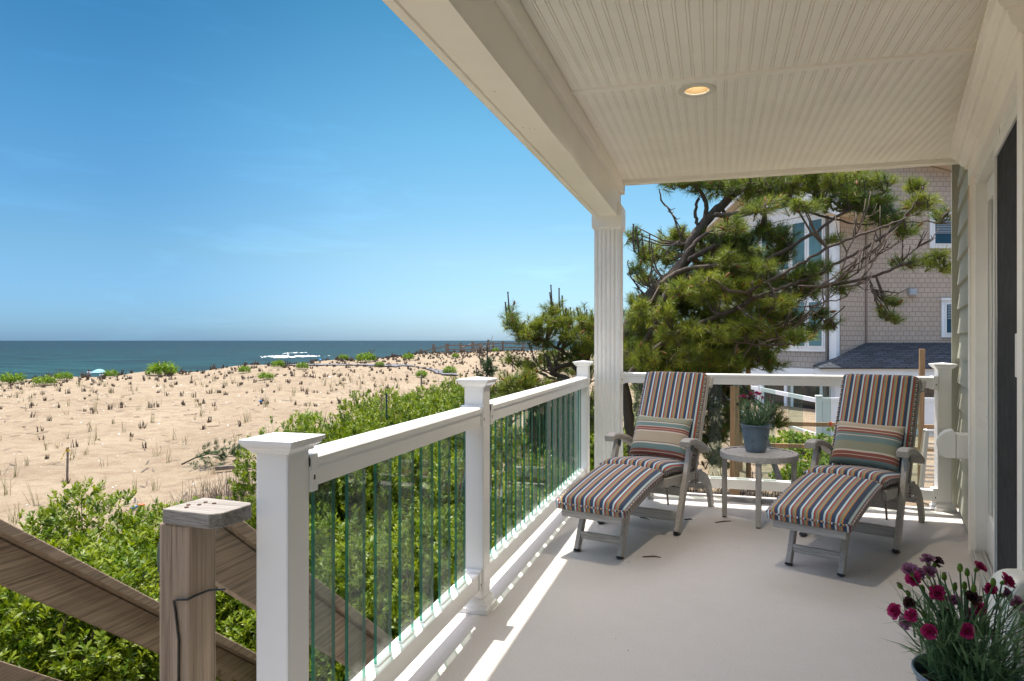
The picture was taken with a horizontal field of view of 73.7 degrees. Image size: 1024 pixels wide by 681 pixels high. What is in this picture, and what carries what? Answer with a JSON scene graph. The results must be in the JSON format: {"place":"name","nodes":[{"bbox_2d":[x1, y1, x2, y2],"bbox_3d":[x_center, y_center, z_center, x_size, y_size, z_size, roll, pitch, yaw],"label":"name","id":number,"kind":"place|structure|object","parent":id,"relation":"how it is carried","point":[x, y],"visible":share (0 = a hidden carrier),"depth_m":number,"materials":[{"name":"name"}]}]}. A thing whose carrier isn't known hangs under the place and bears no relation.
{"place":"outdoors","nodes":[
{"label":"outdoors","id":0,"kind":"place"},
{"bbox_2d":[7,348,522,382],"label":"crest grass","id":1,"kind":"structure","parent":0,"point":[214,366],"depth_m":52.87,"materials":[{"name":"green plant"}]},
{"bbox_2d":[0,349,575,483],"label":"beach grass","id":2,"kind":"structure","parent":0,"point":[169,375],"depth_m":42.67,"materials":[{"name":"green plant"}]},
{"bbox_2d":[0,341,586,380],"bbox_3d":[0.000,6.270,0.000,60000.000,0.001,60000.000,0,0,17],"label":"sea","id":3,"kind":"structure","parent":0,"point":[31,359],"depth_m":356.71,"materials":[{"name":"liquid"}]},
{"bbox_2d":[260,355,314,357],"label":"surf foam","id":4,"kind":"object","parent":3,"relation":"on","point":[282,356],"visible":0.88,"depth_m":263.64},
{"bbox_2d":[0,0,729,340],"label":"sky","id":5,"kind":"structure","parent":0,"point":[171,170],"materials":[{"name":"blue"}]},
{"bbox_2d":[289,364,458,374],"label":"path","id":6,"kind":"structure","parent":0,"point":[440,371],"depth_m":49.59,"materials":[{"name":"beige sand"}]},
{"bbox_2d":[0,350,958,551],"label":"sand dune","id":7,"kind":"structure","parent":0,"point":[40,475],"depth_m":22.68,"materials":[{"name":"beige sand"}]},
{"bbox_2d":[0,372,27,382],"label":"dune plant","id":8,"kind":"object","parent":7,"relation":"on","point":[15,378],"visible":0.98,"depth_m":43.28,"materials":[{"name":"green plant"}]},
{"bbox_2d":[31,374,57,384],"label":"dune plant","id":9,"kind":"object","parent":7,"relation":"on","point":[43,379],"visible":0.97,"depth_m":39.31,"materials":[{"name":"green plant"}]},
{"bbox_2d":[11,520,101,599],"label":"shrub","id":10,"kind":"object","parent":7,"relation":"on","point":[66,550],"visible":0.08,"depth_m":4.67,"materials":[{"name":"green plant"}]},
{"bbox_2d":[51,371,73,379],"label":"dune plant","id":11,"kind":"object","parent":7,"relation":"on","point":[61,376],"visible":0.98,"depth_m":43.25,"materials":[{"name":"green plant"}]},
{"bbox_2d":[61,447,69,479],"bbox_3d":[-9.488,2.655,14.504,0.172,0.795,0.047,0,0,9],"label":"survey stake","id":12,"kind":"object","parent":7,"relation":"on","point":[67,450],"visible":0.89,"depth_m":14.49,"materials":[{"name":"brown wood"}]},
{"bbox_2d":[0,539,159,680],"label":"shrub","id":13,"kind":"object","parent":7,"relation":"on","point":[17,629],"visible":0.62,"depth_m":3.36,"materials":[{"name":"green plant"}]},
{"bbox_2d":[91,369,104,372],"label":"beach umbrella","id":14,"kind":"object","parent":7,"relation":"on","point":[98,371],"visible":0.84,"depth_m":93.42,"materials":[{"name":"teal fabric"}]},
{"bbox_2d":[102,369,117,376],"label":"dune plant","id":15,"kind":"object","parent":7,"relation":"on","point":[108,372],"visible":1,"depth_m":46.73,"materials":[{"name":"green plant"}]},
{"bbox_2d":[15,476,239,632],"bbox_3d":[-2.989,2.036,5.098,2.054,1.975,2.009,0,0,-35],"label":"shrub","id":16,"kind":"object","parent":7,"relation":"on","point":[132,528],"visible":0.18,"depth_m":5.12,"materials":[{"name":"green plant"}]},
{"bbox_2d":[0,526,255,680],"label":"shrub","id":17,"kind":"object","parent":7,"relation":"on","point":[73,627],"visible":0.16,"depth_m":3.87,"materials":[{"name":"green plant"}]},
{"bbox_2d":[145,360,180,374],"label":"dune plant","id":18,"kind":"object","parent":7,"relation":"on","point":[156,368],"visible":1,"depth_m":45.22,"materials":[{"name":"green plant"}]},
{"bbox_2d":[105,466,255,534],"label":"dry scrub","id":19,"kind":"object","parent":7,"relation":"on","point":[214,491],"visible":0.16,"depth_m":12.20,"materials":[{"name":"brown plant"}]},
{"bbox_2d":[0,519,393,680],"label":"beach stairs","id":20,"kind":"structure","parent":7,"relation":"on","point":[38,570],"depth_m":2.72,"materials":[{"name":"brown wood"}]},
{"bbox_2d":[0,375,410,504],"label":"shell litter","id":21,"kind":"object","parent":7,"relation":"on","point":[168,404],"visible":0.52,"depth_m":28.25,"materials":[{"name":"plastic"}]},
{"bbox_2d":[160,498,251,680],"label":"stair post","id":22,"kind":"object","parent":7,"relation":"on","point":[188,589],"visible":1,"depth_m":1.65,"materials":[{"name":"brown wood"}]},
{"bbox_2d":[157,540,159,573],"bbox_3d":[-0.854,0.535,1.744,0.096,0.124,0.096,0,0,17],"label":"post light","id":23,"kind":"object","parent":22,"relation":"attached to","point":[158,559],"visible":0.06,"depth_m":1.71,"materials":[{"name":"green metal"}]},
{"bbox_2d":[181,438,247,468],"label":"cut pine branch","id":24,"kind":"object","parent":7,"relation":"on","point":[221,455],"visible":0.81,"depth_m":15.93,"materials":[{"name":"green plant"}]},
{"bbox_2d":[0,371,438,528],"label":"pale grass","id":25,"kind":"structure","parent":7,"relation":"on","point":[68,404],"depth_m":22.57,"materials":[{"name":"plant"}]},
{"bbox_2d":[215,463,250,470],"bbox_3d":[-5.894,2.833,15.475,1.544,0.159,0.090,0,0,-13],"label":"fallen timber","id":26,"kind":"object","parent":7,"relation":"on","point":[227,467],"visible":0.36,"depth_m":15.31,"materials":[{"name":"beige wood"}]},
{"bbox_2d":[149,495,336,680],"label":"shrub","id":27,"kind":"object","parent":7,"relation":"on","point":[234,630],"visible":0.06,"depth_m":4.43,"materials":[{"name":"green plant"}]},
{"bbox_2d":[238,365,250,372],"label":"dune plant","id":28,"kind":"object","parent":7,"relation":"on","point":[245,368],"visible":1,"depth_m":44.79,"materials":[{"name":"green plant"}]},
{"bbox_2d":[241,491,255,527],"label":"shrub","id":29,"kind":"object","parent":7,"relation":"on","point":[252,497],"visible":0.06,"depth_m":9.59,"materials":[{"name":"green plant"}]},
{"bbox_2d":[256,371,274,378],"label":"dune plant","id":30,"kind":"object","parent":7,"relation":"on","point":[269,375],"visible":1,"depth_m":38.03,"materials":[{"name":"green plant"}]},
{"bbox_2d":[0,366,539,504],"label":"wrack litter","id":31,"kind":"object","parent":7,"relation":"on","point":[167,417],"visible":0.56,"depth_m":27.45,"materials":[{"name":"brown plant"}]},
{"bbox_2d":[271,359,284,366],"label":"dune plant","id":32,"kind":"object","parent":7,"relation":"on","point":[277,363],"visible":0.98,"depth_m":48.79,"materials":[{"name":"green plant"}]},
{"bbox_2d":[216,502,385,633],"bbox_3d":[-1.554,2.114,5.359,1.629,1.797,1.720,0,0,0],"label":"shrub","id":33,"kind":"object","parent":7,"relation":"on","point":[228,608],"visible":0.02,"depth_m":5.07,"materials":[{"name":"green plant"}]},
{"bbox_2d":[296,362,308,368],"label":"dune plant","id":34,"kind":"object","parent":7,"relation":"on","point":[303,364],"visible":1,"depth_m":47.60,"materials":[{"name":"green plant"}]},
{"bbox_2d":[299,411,321,421],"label":"dune plant","id":35,"kind":"object","parent":7,"relation":"on","point":[307,418],"visible":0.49,"depth_m":22.76,"materials":[{"name":"green plant"}]},
{"bbox_2d":[245,583,382,680],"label":"shrub","id":36,"kind":"object","parent":7,"relation":"on","point":[328,659],"visible":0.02,"depth_m":4.49,"materials":[{"name":"green plant"}]},
{"bbox_2d":[228,408,406,524],"bbox_3d":[-2.040,1.846,7.363,1.763,2.270,1.650,0,0,-12],"label":"shrub","id":37,"kind":"object","parent":7,"relation":"on","point":[383,474],"visible":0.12,"depth_m":6.93,"materials":[{"name":"green plant"}]},
{"bbox_2d":[244,471,393,564],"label":"shrub","id":38,"kind":"object","parent":7,"relation":"on","point":[325,505],"visible":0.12,"depth_m":6.71,"materials":[{"name":"green plant"}]},
{"bbox_2d":[338,354,348,359],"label":"dune plant","id":39,"kind":"object","parent":7,"relation":"on","point":[344,356],"visible":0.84,"depth_m":59.24,"materials":[{"name":"green plant"}]},
{"bbox_2d":[251,516,436,673],"bbox_3d":[-1.194,2.191,5.284,1.644,1.650,1.936,0,0,25],"label":"shrub","id":40,"kind":"object","parent":7,"relation":"on","point":[378,531],"visible":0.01,"depth_m":5.28,"materials":[{"name":"green plant"}]},
{"bbox_2d":[309,584,410,680],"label":"shrub","id":41,"kind":"object","parent":7,"relation":"on","point":[320,671],"visible":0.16,"depth_m":3.99,"materials":[{"name":"green plant"}]},
{"bbox_2d":[355,352,376,361],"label":"dune plant","id":42,"kind":"object","parent":7,"relation":"on","point":[366,356],"visible":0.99,"depth_m":56.39,"materials":[{"name":"green plant"}]},
{"bbox_2d":[375,361,384,366],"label":"dune plant","id":43,"kind":"object","parent":7,"relation":"on","point":[381,363],"visible":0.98,"depth_m":49.34,"materials":[{"name":"green plant"}]},
{"bbox_2d":[309,405,454,537],"bbox_3d":[-1.506,1.840,7.447,1.832,2.232,1.935,0,0,11],"label":"shrub","id":44,"kind":"object","parent":7,"relation":"on","point":[405,497],"visible":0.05,"depth_m":7.59,"materials":[{"name":"green plant"}]},
{"bbox_2d":[320,389,453,503],"bbox_3d":[-1.889,1.808,9.774,2.128,2.292,2.076,0,0,-12],"label":"shrub","id":45,"kind":"object","parent":7,"relation":"on","point":[351,406],"visible":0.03,"depth_m":9.42,"materials":[{"name":"green plant"}]},
{"bbox_2d":[332,397,454,481],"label":"shrub","id":46,"kind":"object","parent":7,"relation":"on","point":[362,414],"visible":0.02,"depth_m":8.76,"materials":[{"name":"green plant"}]},
{"bbox_2d":[337,386,459,448],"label":"shrub","id":47,"kind":"object","parent":7,"relation":"on","point":[389,393],"visible":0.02,"depth_m":11.38,"materials":[{"name":"green plant"}]},
{"bbox_2d":[356,392,447,514],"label":"shrub","id":48,"kind":"object","parent":7,"relation":"on","point":[418,411],"visible":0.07,"depth_m":8.80,"materials":[{"name":"green plant"}]},
{"bbox_2d":[386,393,387,424],"bbox_3d":[-1.544,0.841,8.400,0.022,0.391,0.022,0,0,39],"label":"garden stake","id":49,"kind":"object","parent":48,"relation":"in","point":[387,407],"visible":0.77,"depth_m":8.40,"materials":[{"name":"green metal"}]},
{"bbox_2d":[402,352,414,359],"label":"dune plant","id":50,"kind":"object","parent":7,"relation":"on","point":[410,356],"visible":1,"depth_m":59.29,"materials":[{"name":"green plant"}]},
{"bbox_2d":[309,503,519,680],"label":"shrub","id":51,"kind":"object","parent":7,"relation":"on","point":[355,583],"visible":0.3,"depth_m":4.28,"materials":[{"name":"green plant"}]},
{"bbox_2d":[415,370,427,376],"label":"dune plant","id":52,"kind":"object","parent":7,"relation":"on","point":[419,373],"visible":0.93,"depth_m":40.38,"materials":[{"name":"green plant"}]},
{"bbox_2d":[379,394,496,493],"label":"shrub","id":53,"kind":"object","parent":7,"relation":"on","point":[437,403],"visible":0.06,"depth_m":10.19,"materials":[{"name":"green plant"}]},
{"bbox_2d":[393,374,494,405],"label":"shrub","id":54,"kind":"object","parent":7,"relation":"on","point":[432,391],"visible":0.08,"depth_m":14.37,"materials":[{"name":"green plant"}]},
{"bbox_2d":[441,365,457,372],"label":"dune plant","id":55,"kind":"object","parent":7,"relation":"on","point":[449,369],"visible":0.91,"depth_m":45.60,"materials":[{"name":"green plant"}]},
{"bbox_2d":[360,444,548,558],"bbox_3d":[-0.503,1.908,6.112,2.150,1.996,2.036,0,0,-29],"label":"shrub","id":56,"kind":"object","parent":7,"relation":"on","point":[444,483],"visible":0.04,"depth_m":6.36,"materials":[{"name":"green plant"}]},
{"bbox_2d":[419,382,522,465],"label":"shrub","id":57,"kind":"object","parent":7,"relation":"on","point":[456,402],"visible":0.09,"depth_m":12.83,"materials":[{"name":"green plant"}]},
{"bbox_2d":[451,407,504,466],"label":"shrub","id":58,"kind":"object","parent":7,"relation":"on","point":[493,440],"depth_m":11.56,"materials":[{"name":"green plant"}]},
{"bbox_2d":[404,475,557,599],"bbox_3d":[-0.100,1.978,5.334,1.567,1.777,1.467,0,0,-14],"label":"shrub","id":59,"kind":"object","parent":7,"relation":"on","point":[498,516],"visible":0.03,"depth_m":5.39,"materials":[{"name":"green plant"}]},
{"bbox_2d":[419,340,543,352],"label":"rail fence","id":60,"kind":"object","parent":7,"relation":"on","point":[460,345],"visible":0.61,"depth_m":86.37,"materials":[{"name":"brown wood"}]},
{"bbox_2d":[472,336,498,377],"bbox_3d":[-0.505,0.460,13.017,0.563,1.121,0.562,0,0,17],"label":"young pine","id":61,"kind":"object","parent":7,"relation":"on","point":[488,365],"visible":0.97,"depth_m":12.99,"materials":[{"name":"green plant"}]},
{"bbox_2d":[419,417,575,501],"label":"shrub","id":62,"kind":"object","parent":7,"relation":"on","point":[498,445],"visible":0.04,"depth_m":7.47,"materials":[{"name":"green plant"}]},
{"bbox_2d":[496,443,572,498],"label":"shrub","id":63,"kind":"object","parent":7,"relation":"on","point":[526,471],"visible":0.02,"depth_m":6.71,"materials":[{"name":"green plant"}]},
{"bbox_2d":[490,285,593,467],"bbox_3d":[0.461,0.537,9.319,2.214,2.608,1.348,0,0,-34],"label":"pine","id":64,"kind":"object","parent":7,"relation":"on","point":[581,333],"visible":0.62,"depth_m":9.23,"materials":[{"name":"green plant"}]},
{"bbox_2d":[499,406,627,484],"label":"shrub","id":65,"kind":"object","parent":7,"relation":"on","point":[592,442],"visible":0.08,"depth_m":8.97,"materials":[{"name":"green plant"}]},
{"bbox_2d":[553,424,593,466],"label":"yard plant","id":66,"kind":"object","parent":7,"relation":"on","point":[570,450],"visible":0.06,"depth_m":8.96,"materials":[{"name":"green plant"}]},
{"bbox_2d":[570,442,593,474],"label":"yard plant","id":67,"kind":"object","parent":7,"relation":"on","point":[592,467],"depth_m":7.83,"materials":[{"name":"green plant"}]},
{"bbox_2d":[534,392,636,457],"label":"shrub","id":68,"kind":"object","parent":7,"relation":"on","point":[624,431],"depth_m":11.88,"materials":[{"name":"green plant"}]},
{"bbox_2d":[730,386,739,495],"bbox_3d":[2.382,1.133,7.300,0.095,1.287,0.095,0,0,17],"label":"square post","id":69,"kind":"object","parent":7,"relation":"on","point":[734,431],"visible":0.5,"depth_m":7.25,"materials":[{"name":"brown wood"}]},
{"bbox_2d":[746,366,750,478],"bbox_3d":[3.115,1.043,9.000,0.068,2.295,0.064,0,0,17],"label":"tall stake","id":70,"kind":"object","parent":7,"relation":"on","point":[748,470],"depth_m":8.97,"materials":[{"name":"brown wood"}]},
{"bbox_2d":[677,458,820,497],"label":"leaf litter","id":71,"kind":"object","parent":7,"relation":"on","point":[742,492],"visible":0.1,"depth_m":8.71,"materials":[{"name":"brown plant"}]},
{"bbox_2d":[714,385,814,434],"bbox_3d":[6.129,1.810,17.140,0.127,1.420,6.126,0,0,-3],"label":"vinyl rail fence","id":72,"kind":"object","parent":7,"relation":"on","point":[759,388],"visible":0.23,"depth_m":15.48,"materials":[{"name":"white plastic"}]},
{"bbox_2d":[767,439,782,479],"bbox_3d":[3.281,1.489,8.600,0.073,0.575,0.448,0,0,-8],"label":"leaning board","id":73,"kind":"object","parent":7,"relation":"on","point":[776,470],"depth_m":8.49,"materials":[{"name":"grey wood"}]},
{"bbox_2d":[769,435,799,454],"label":"yard plant","id":74,"kind":"object","parent":7,"relation":"on","point":[774,441],"visible":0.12,"depth_m":11.04,"materials":[{"name":"green plant"}]},
{"bbox_2d":[623,169,950,470],"bbox_3d":[3.125,0.005,7.988,3.882,4.480,2.921,0,0,17],"label":"wind bent pine","id":75,"kind":"object","parent":7,"relation":"on","point":[709,337],"visible":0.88,"depth_m":7.68,"materials":[{"name":"green plant"}]},
{"bbox_2d":[768,463,809,480],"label":"yard plant","id":76,"kind":"object","parent":7,"relation":"on","point":[784,475],"visible":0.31,"depth_m":8.78,"materials":[{"name":"green plant"}]},
{"bbox_2d":[769,429,816,448],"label":"yard plant","id":77,"kind":"object","parent":7,"relation":"on","point":[797,436],"visible":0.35,"depth_m":11.40,"materials":[{"name":"green plant"}]},
{"bbox_2d":[780,455,829,473],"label":"yard plant","id":78,"kind":"object","parent":7,"relation":"on","point":[805,464],"visible":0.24,"depth_m":9.23,"materials":[{"name":"green plant"}]},
{"bbox_2d":[779,431,832,452],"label":"yard plant","id":79,"kind":"object","parent":7,"relation":"on","point":[829,440],"visible":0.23,"depth_m":11.51,"materials":[{"name":"green plant"}]},
{"bbox_2d":[796,440,830,460],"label":"yard plant","id":80,"kind":"object","parent":7,"relation":"on","point":[810,453],"visible":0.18,"depth_m":10.55,"materials":[{"name":"green plant"}]},
{"bbox_2d":[687,165,950,408],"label":"neighbor house","id":81,"kind":"structure","parent":7,"relation":"on","point":[861,340],"depth_m":19.12,"materials":[{"name":"grey"}]},
{"bbox_2d":[742,385,757,401],"bbox_3d":[7.320,1.770,21.646,0.046,1.200,1.200,0,0,-26],"label":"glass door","id":82,"kind":"structure","parent":81,"relation":"in","point":[752,390],"depth_m":21.21,"materials":[{"name":"white glass"}]},
{"bbox_2d":[762,385,787,405],"bbox_3d":[7.879,1.770,20.500,0.046,1.200,0.950,0,0,-26],"label":"glass door","id":83,"kind":"structure","parent":81,"relation":"in","point":[783,399],"depth_m":20.40,"materials":[{"name":"grey glass"}]},
{"bbox_2d":[733,296,824,351],"bbox_3d":[7.891,-0.465,20.457,0.061,1.550,3.600,0,0,-26],"label":"window","id":84,"kind":"structure","parent":81,"relation":"in","point":[815,346],"depth_m":19.28,"materials":[{"name":"white"}]},
{"bbox_2d":[743,213,824,273],"bbox_3d":[7.891,-2.740,20.457,0.061,1.600,3.600,0,0,-26],"label":"window","id":85,"kind":"structure","parent":81,"relation":"in","point":[810,246],"depth_m":19.44,"materials":[{"name":"glass"}]},
{"bbox_2d":[791,386,823,408],"bbox_3d":[8.393,1.770,19.444,0.046,1.200,1.100,0,0,-26],"label":"glass door","id":86,"kind":"structure","parent":81,"relation":"in","point":[810,391],"depth_m":19.45,"materials":[{"name":"grey glass"}]},
{"bbox_2d":[929,212,950,247],"bbox_3d":[12.275,-3.080,19.075,1.250,1.000,0.090,0,0,0],"label":"window","id":87,"kind":"structure","parent":81,"relation":"in","point":[943,235],"depth_m":19.06,"materials":[{"name":"grey"}]},
{"bbox_2d":[940,298,950,336],"bbox_3d":[12.610,-0.640,19.075,1.280,1.100,0.090,0,0,0],"label":"window","id":88,"kind":"structure","parent":81,"relation":"in","point":[945,302],"depth_m":19.06,"materials":[{"name":"grey"}]},
{"bbox_2d":[740,421,933,470],"bbox_3d":[5.143,1.820,10.042,3.523,1.400,0.238,0,0,7],"label":"timber yard fence","id":89,"kind":"object","parent":7,"relation":"on","point":[812,424],"visible":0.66,"depth_m":10.18,"materials":[{"name":"brown wood"}]},
{"bbox_2d":[815,395,933,435],"bbox_3d":[8.454,1.820,13.975,4.491,1.400,0.162,0,0,1],"label":"vinyl fence","id":90,"kind":"object","parent":7,"relation":"on","point":[826,409],"visible":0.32,"depth_m":13.98,"materials":[{"name":"white plastic"}]},
{"bbox_2d":[917,349,924,484],"bbox_3d":[4.914,1.049,8.200,0.078,1.895,0.062,0,0,17],"label":"tall stake","id":91,"kind":"object","parent":7,"relation":"on","point":[922,394],"visible":0.54,"depth_m":8.18,"materials":[{"name":"brown wood"}]},
{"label":"deck framing","id":92,"kind":"structure","parent":7,"relation":"on","visible":0},
{"bbox_2d":[395,492,987,680],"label":"deck","id":93,"kind":"structure","parent":92,"relation":"on","point":[737,598],"depth_m":3.15,"materials":[{"name":"beige concrete"}]},
{"bbox_2d":[238,360,593,680],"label":"porch railing","id":94,"kind":"object","parent":93,"relation":"on","point":[293,470],"visible":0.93,"depth_m":2.33,"materials":[{"name":"white plastic"}]},
{"bbox_2d":[555,371,713,558],"bbox_3d":[0.856,0.732,4.482,0.592,1.000,1.649,0,0,32],"label":"steamer chair","id":95,"kind":"object","parent":93,"relation":"on","point":[614,489],"visible":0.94,"depth_m":4.36,"materials":[{"name":"multicoloured fabric"}]},
{"bbox_2d":[628,414,692,460],"bbox_3d":[1.039,0.675,4.779,0.413,0.278,0.198,0,0,33],"label":"pillow","id":96,"kind":"object","parent":95,"relation":"on","point":[658,436],"visible":0.98,"depth_m":4.72,"materials":[{"name":"fabric"}]},
{"bbox_2d":[382,0,1023,570],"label":"beach house","id":97,"kind":"structure","parent":93,"relation":"on","point":[588,106],"depth_m":3.37,"materials":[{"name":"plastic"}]},
{"bbox_2d":[678,83,715,97],"bbox_3d":[0.959,-1.323,3.544,0.192,0.061,0.192,0,0,17],"label":"recessed light","id":98,"kind":"object","parent":97,"relation":"in","point":[695,90],"visible":0.8,"depth_m":3.58,"materials":[{"name":"beige"}]},
{"bbox_2d":[936,428,967,459],"bbox_3d":[2.660,0.621,4.114,0.171,0.169,0.124,0,0,30],"label":"weatherproof outlet","id":99,"kind":"object","parent":97,"relation":"attached to","point":[951,443],"visible":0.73,"depth_m":4.06,"materials":[{"name":"white plastic"}]},
{"bbox_2d":[970,89,1016,597],"bbox_3d":[2.242,0.143,3.071,0.173,2.153,1.820,0,0,30],"label":"sliding patio door","id":100,"kind":"structure","parent":97,"relation":"attached to","point":[994,550],"depth_m":3.08,"materials":[{"name":"plastic"}]},
{"bbox_2d":[720,446,798,528],"bbox_3d":[1.678,0.988,4.644,0.504,0.465,0.504,0,0,17],"label":"side table","id":101,"kind":"object","parent":93,"relation":"on","point":[771,455],"visible":0.91,"depth_m":4.55,"materials":[{"name":"grey wood"}]},
{"bbox_2d":[734,391,776,452],"bbox_3d":[1.666,0.548,4.662,0.324,0.413,0.323,0,0,-5],"label":"potted carnation","id":102,"kind":"object","parent":101,"relation":"on","point":[755,428],"visible":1,"depth_m":4.61,"materials":[{"name":"green plant"}]},
{"bbox_2d":[621,362,957,512],"bbox_3d":[2.036,0.689,5.242,2.381,1.062,0.146,0,0,17],"label":"end railing","id":103,"kind":"object","parent":93,"relation":"on","point":[938,495],"visible":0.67,"depth_m":4.96,"materials":[{"name":"white plastic"}]},
{"bbox_2d":[766,374,925,576],"bbox_3d":[2.063,0.732,4.149,0.592,1.000,1.649,0,0,41],"label":"steamer chair","id":104,"kind":"object","parent":93,"relation":"on","point":[835,500],"visible":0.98,"depth_m":4.00,"materials":[{"name":"multicoloured fabric"}]},
{"bbox_2d":[829,420,905,471],"bbox_3d":[2.292,0.675,4.411,0.415,0.283,0.198,0,0,42],"label":"pillow","id":105,"kind":"object","parent":104,"relation":"on","point":[869,445],"visible":1,"depth_m":4.36,"materials":[{"name":"fabric"}]},
{"bbox_2d":[878,553,1023,680],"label":"potted carnation","id":106,"kind":"object","parent":93,"relation":"on","point":[953,659],"visible":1,"depth_m":1.34,"materials":[{"name":"green plant"}]},
{"bbox_2d":[988,569,1023,676],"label":"plastic tub","id":107,"kind":"object","parent":93,"relation":"on","point":[1017,575],"visible":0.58,"depth_m":2.19,"materials":[{"name":"white plastic"}]},
{"bbox_2d":[919,429,933,487],"bbox_3d":[4.815,1.390,7.873,0.298,0.797,1.062,0,0,37],"label":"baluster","id":108,"kind":"object","parent":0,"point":[924,447],"visible":0.43,"depth_m":7.57,"materials":[{"name":"white metal"}]}
]}

